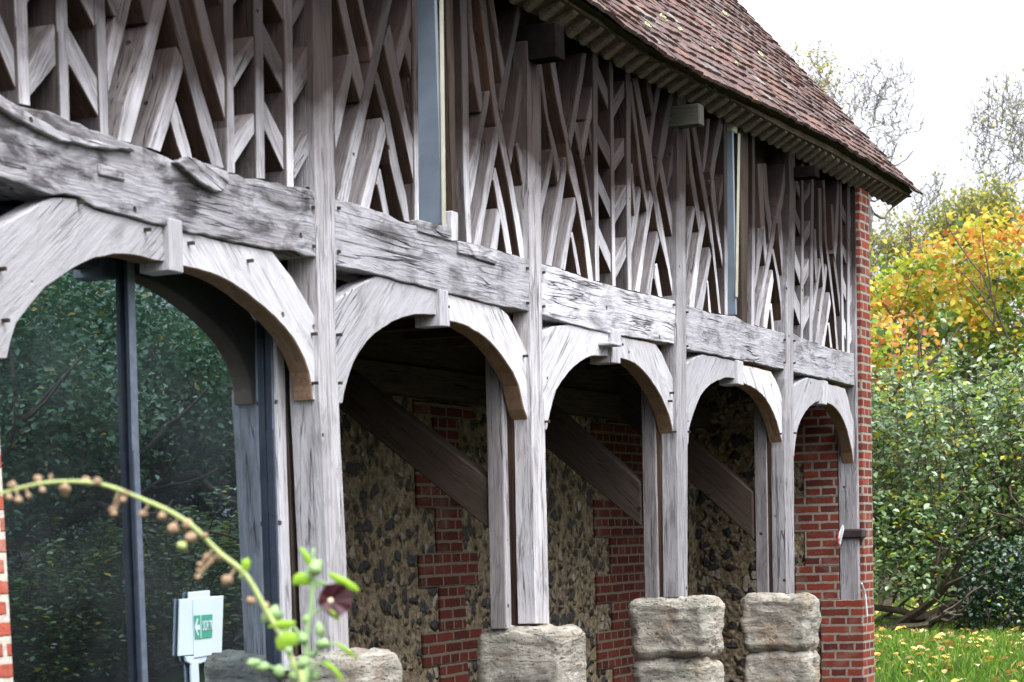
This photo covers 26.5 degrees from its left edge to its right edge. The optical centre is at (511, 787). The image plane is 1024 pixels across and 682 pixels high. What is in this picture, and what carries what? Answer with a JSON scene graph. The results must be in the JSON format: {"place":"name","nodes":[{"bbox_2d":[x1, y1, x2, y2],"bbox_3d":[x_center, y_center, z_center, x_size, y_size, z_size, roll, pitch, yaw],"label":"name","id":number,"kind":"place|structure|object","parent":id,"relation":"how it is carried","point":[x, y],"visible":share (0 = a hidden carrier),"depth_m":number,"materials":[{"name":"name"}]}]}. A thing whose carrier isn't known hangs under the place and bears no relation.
{"place":"outdoors","nodes":[
{"label":"outdoors","id":0,"kind":"place"},
{"bbox_2d":[0,474,358,681],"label":"hollyhock","id":1,"kind":"object","parent":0,"point":[334,601],"visible":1,"depth_m":4.00,"materials":[{"name":"green plant"}]},
{"bbox_2d":[738,0,1023,533],"label":"sky","id":2,"kind":"structure","parent":0,"point":[944,40],"materials":[{"name":"white"}]},
{"bbox_2d":[874,537,1023,681],"bbox_3d":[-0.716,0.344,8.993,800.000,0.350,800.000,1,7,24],"label":"ground","id":3,"kind":"structure","parent":0,"point":[949,589],"depth_m":19.53,"materials":[{"name":"green plant"}]},
{"bbox_2d":[0,0,922,681],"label":"timber barn","id":4,"kind":"structure","parent":3,"relation":"on","point":[490,340],"depth_m":10.67,"materials":[{"name":"grey wood"}]},
{"bbox_2d":[177,590,222,681],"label":"exit sign","id":5,"kind":"object","parent":4,"relation":"attached to","point":[200,619],"visible":1,"depth_m":8.31,"materials":[{"name":"white plastic"}]},
{"bbox_2d":[418,0,445,226],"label":"window","id":6,"kind":"structure","parent":4,"relation":"in","point":[431,95],"depth_m":9.82,"materials":[{"name":"grey glass"}]},
{"bbox_2d":[727,131,739,314],"bbox_3d":[1.377,-3.587,13.847,0.132,1.151,0.157,1,7,24],"label":"window","id":7,"kind":"structure","parent":4,"relation":"in","point":[732,240],"depth_m":13.79,"materials":[{"name":"grey glass"}]},
{"bbox_2d":[838,525,843,547],"bbox_3d":[2.507,-1.916,16.597,0.050,0.173,0.014,1,7,24],"label":"tape scrap","id":8,"kind":"object","parent":4,"relation":"attached to","point":[840,534],"visible":1,"depth_m":16.60,"materials":[{"name":"white plastic"}]},
{"bbox_2d":[784,32,851,117],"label":"thin tree","id":9,"kind":"object","parent":3,"relation":"on","point":[827,76],"visible":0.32,"depth_m":59.70,"materials":[{"name":"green plant"}]},
{"bbox_2d":[825,37,930,563],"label":"thin tree","id":10,"kind":"object","parent":3,"relation":"on","point":[892,122],"visible":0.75,"depth_m":57.88,"materials":[{"name":"grey plant"}]},
{"bbox_2d":[869,202,932,577],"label":"thin tree","id":11,"kind":"object","parent":3,"relation":"on","point":[882,246],"visible":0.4,"depth_m":51.64,"materials":[{"name":"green plant"}]},
{"bbox_2d":[874,535,941,620],"bbox_3d":[3.499,-3.007,26.483,4.220,3.072,2.479,3,8,37],"label":"apple shrub","id":12,"kind":"object","parent":3,"relation":"on","point":[888,615],"visible":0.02,"depth_m":26.06,"materials":[{"name":"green plant"}]},
{"bbox_2d":[870,251,953,391],"bbox_3d":[4.528,-6.343,35.451,5.182,6.753,4.393,-1,6,7],"label":"maple tree","id":13,"kind":"object","parent":3,"relation":"on","point":[880,277],"visible":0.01,"depth_m":35.00,"materials":[{"name":"orange plant"}]},
{"bbox_2d":[870,299,966,612],"bbox_3d":[4.927,-4.320,28.747,2.100,4.199,1.998,1,7,24],"label":"maple tree","id":14,"kind":"object","parent":3,"relation":"on","point":[881,342],"visible":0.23,"depth_m":28.34,"materials":[{"name":"yellow plant"}]},
{"bbox_2d":[906,157,965,556],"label":"thin tree","id":15,"kind":"object","parent":3,"relation":"on","point":[933,199],"visible":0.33,"depth_m":54.80,"materials":[{"name":"grey plant"}]},
{"bbox_2d":[870,228,1010,604],"bbox_3d":[5.704,-5.485,32.758,5.685,5.569,3.579,8,12,56],"label":"maple tree","id":16,"kind":"object","parent":3,"relation":"on","point":[892,295],"visible":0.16,"depth_m":32.05,"materials":[{"name":"yellow plant"}]},
{"bbox_2d":[870,279,1023,595],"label":"maple tree","id":17,"kind":"object","parent":3,"relation":"on","point":[932,352],"depth_m":37.31,"materials":[{"name":"yellow plant"}]},
{"bbox_2d":[871,352,1023,632],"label":"apple shrub","id":18,"kind":"object","parent":3,"relation":"on","point":[932,617],"visible":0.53,"depth_m":23.98,"materials":[{"name":"green plant"}]},
{"bbox_2d":[871,336,1023,626],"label":"apple shrub","id":19,"kind":"object","parent":3,"relation":"on","point":[952,594],"visible":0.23,"depth_m":24.80,"materials":[{"name":"green plant"}]},
{"bbox_2d":[873,523,1022,622],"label":"bare limb","id":20,"kind":"object","parent":3,"relation":"on","point":[894,609],"visible":0.33,"depth_m":24.53,"materials":[{"name":"brown plant"}]},
{"bbox_2d":[874,602,1023,681],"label":"fallen leaves","id":21,"kind":"object","parent":3,"relation":"on","point":[944,671],"visible":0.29,"depth_m":20.35,"materials":[{"name":"yellow plant"}]},
{"bbox_2d":[874,214,1023,585],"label":"maple tree","id":22,"kind":"object","parent":3,"relation":"on","point":[950,268],"visible":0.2,"depth_m":32.73,"materials":[{"name":"yellow plant"}]},
{"bbox_2d":[875,354,1023,621],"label":"apple shrub","id":23,"kind":"object","parent":3,"relation":"on","point":[1018,513],"visible":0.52,"depth_m":24.34,"materials":[{"name":"green plant"}]},
{"bbox_2d":[909,166,1023,536],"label":"thin tree","id":24,"kind":"object","parent":3,"relation":"on","point":[981,198],"visible":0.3,"depth_m":49.58,"materials":[{"name":"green plant"}]},
{"bbox_2d":[931,535,1023,635],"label":"ivy bush","id":25,"kind":"object","parent":3,"relation":"on","point":[973,609],"visible":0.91,"depth_m":22.99,"materials":[{"name":"green plant"}]},
{"bbox_2d":[938,202,1023,488],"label":"maple tree","id":26,"kind":"object","parent":3,"relation":"on","point":[1015,233],"visible":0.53,"depth_m":31.39,"materials":[{"name":"yellow plant"}]},
{"bbox_2d":[947,55,1023,479],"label":"thin tree","id":27,"kind":"object","parent":3,"relation":"on","point":[987,120],"visible":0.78,"depth_m":55.81,"materials":[{"name":"grey plant"}]},
{"bbox_2d":[1000,67,1023,214],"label":"thin tree","id":28,"kind":"object","parent":3,"relation":"on","point":[1014,119],"visible":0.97,"depth_m":54.03,"materials":[{"name":"grey plant"}]}
]}

